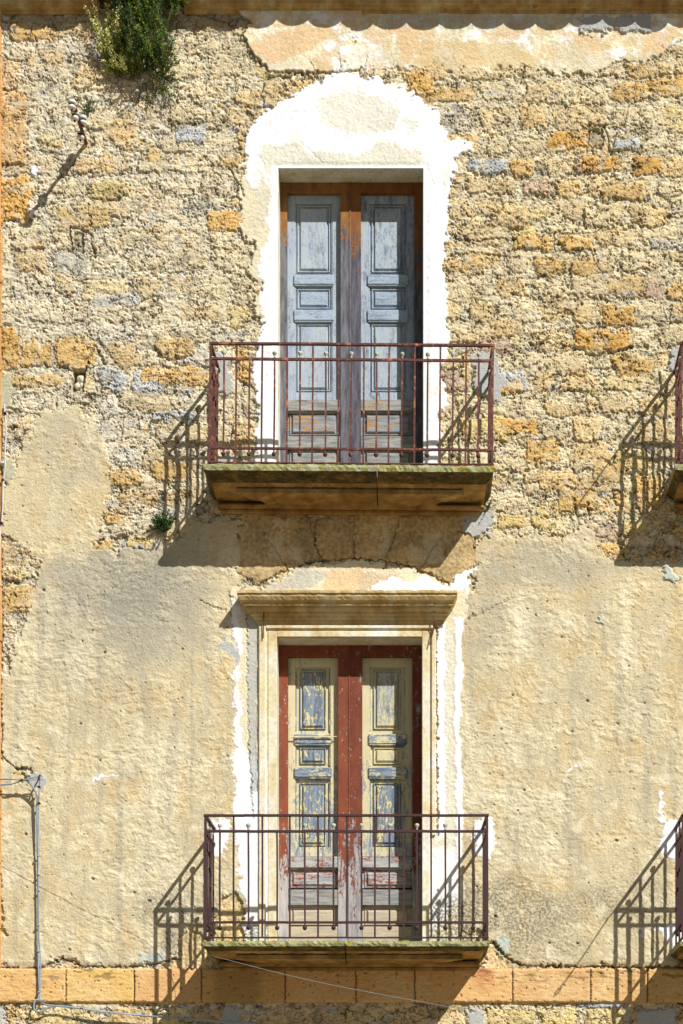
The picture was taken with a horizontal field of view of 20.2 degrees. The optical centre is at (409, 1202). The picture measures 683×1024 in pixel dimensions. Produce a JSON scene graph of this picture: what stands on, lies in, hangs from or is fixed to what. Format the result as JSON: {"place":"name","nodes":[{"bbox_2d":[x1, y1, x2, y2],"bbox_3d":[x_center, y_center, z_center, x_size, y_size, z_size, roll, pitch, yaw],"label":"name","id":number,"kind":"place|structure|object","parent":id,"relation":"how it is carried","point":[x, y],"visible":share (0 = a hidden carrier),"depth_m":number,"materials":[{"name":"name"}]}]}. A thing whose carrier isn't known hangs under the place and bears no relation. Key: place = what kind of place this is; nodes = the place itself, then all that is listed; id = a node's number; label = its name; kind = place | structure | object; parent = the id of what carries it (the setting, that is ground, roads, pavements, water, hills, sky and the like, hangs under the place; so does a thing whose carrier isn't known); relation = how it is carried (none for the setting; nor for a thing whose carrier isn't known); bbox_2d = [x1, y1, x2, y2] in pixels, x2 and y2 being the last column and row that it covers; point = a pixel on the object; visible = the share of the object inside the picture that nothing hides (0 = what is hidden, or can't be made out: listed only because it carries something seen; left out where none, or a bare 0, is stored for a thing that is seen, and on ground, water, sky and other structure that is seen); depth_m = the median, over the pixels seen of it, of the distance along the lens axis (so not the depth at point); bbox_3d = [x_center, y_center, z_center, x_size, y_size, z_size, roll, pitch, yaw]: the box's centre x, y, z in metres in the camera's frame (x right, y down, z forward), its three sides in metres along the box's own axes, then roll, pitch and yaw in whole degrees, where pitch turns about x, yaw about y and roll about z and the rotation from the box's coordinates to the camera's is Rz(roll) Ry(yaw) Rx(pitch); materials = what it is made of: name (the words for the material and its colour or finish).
{"place":"outdoors","nodes":[
{"label":"outdoors","id":0,"kind":"place"},
{"label":"ground","id":1,"kind":"structure","parent":0,"visible":0},
{"bbox_2d":[0,0,682,1023],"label":"building","id":2,"kind":"structure","parent":1,"relation":"on","point":[328,328],"depth_m":15.53,"materials":[{"name":"stone"}]},
{"bbox_2d":[0,405,6,545],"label":"cable","id":3,"kind":"object","parent":2,"relation":"attached to","point":[3,463],"visible":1,"depth_m":15.48,"materials":[{"name":"black plastic"}]},
{"bbox_2d":[68,99,87,144],"bbox_3d":[-2.638,-8.636,15.264,0.104,0.142,0.589,0,0,0],"label":"insulator bracket","id":4,"kind":"object","parent":2,"relation":"attached to","point":[80,120],"visible":1,"depth_m":15.27,"materials":[{"name":"ceramic"}]},
{"bbox_2d":[79,95,98,112],"bbox_3d":[-2.609,-8.920,15.496,0.176,0.150,0.107,0,0,27],"label":"wall weed","id":5,"kind":"object","parent":2,"relation":"on","point":[88,107],"depth_m":15.51,"materials":[{"name":"green plant"}]},
{"bbox_2d":[0,775,266,1023],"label":"cable bundle","id":6,"kind":"object","parent":2,"relation":"attached to","point":[38,891],"visible":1,"depth_m":15.46,"materials":[{"name":"paint"}]},
{"bbox_2d":[84,0,193,111],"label":"wall plant","id":7,"kind":"object","parent":2,"relation":"attached to","point":[131,54],"depth_m":15.44,"materials":[{"name":"green plant"}]},
{"bbox_2d":[150,508,176,532],"bbox_3d":[-2.018,-5.534,15.488,0.230,0.215,0.180,0,0,16],"label":"plant","id":8,"kind":"object","parent":2,"relation":"attached to","point":[162,524],"visible":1,"depth_m":15.48,"materials":[{"name":"green plant"}]},
{"bbox_2d":[4,846,542,1023],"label":"thin wire","id":9,"kind":"object","parent":2,"relation":"attached to","point":[261,968],"visible":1,"depth_m":14.84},
{"bbox_2d":[279,645,420,941],"bbox_3d":[-0.500,-3.352,15.782,1.185,2.500,0.094,0,0,0],"label":"balcony door","id":10,"kind":"structure","parent":2,"relation":"in","point":[350,715],"depth_m":15.77,"materials":[{"name":"beige paint"}]},
{"bbox_2d":[280,182,422,483],"bbox_3d":[-0.485,-7.166,15.782,1.187,2.500,0.094,0,0,0],"label":"balcony door","id":11,"kind":"structure","parent":2,"relation":"in","point":[351,253],"depth_m":15.79,"materials":[{"name":"grey paint"}]},
{"bbox_2d":[484,498,497,510],"bbox_3d":[0.646,-5.654,15.505,0.122,0.132,0.089,0,0,-37],"label":"wall weed","id":12,"kind":"object","parent":2,"relation":"on","point":[489,504],"depth_m":15.51,"materials":[{"name":"green plant"}]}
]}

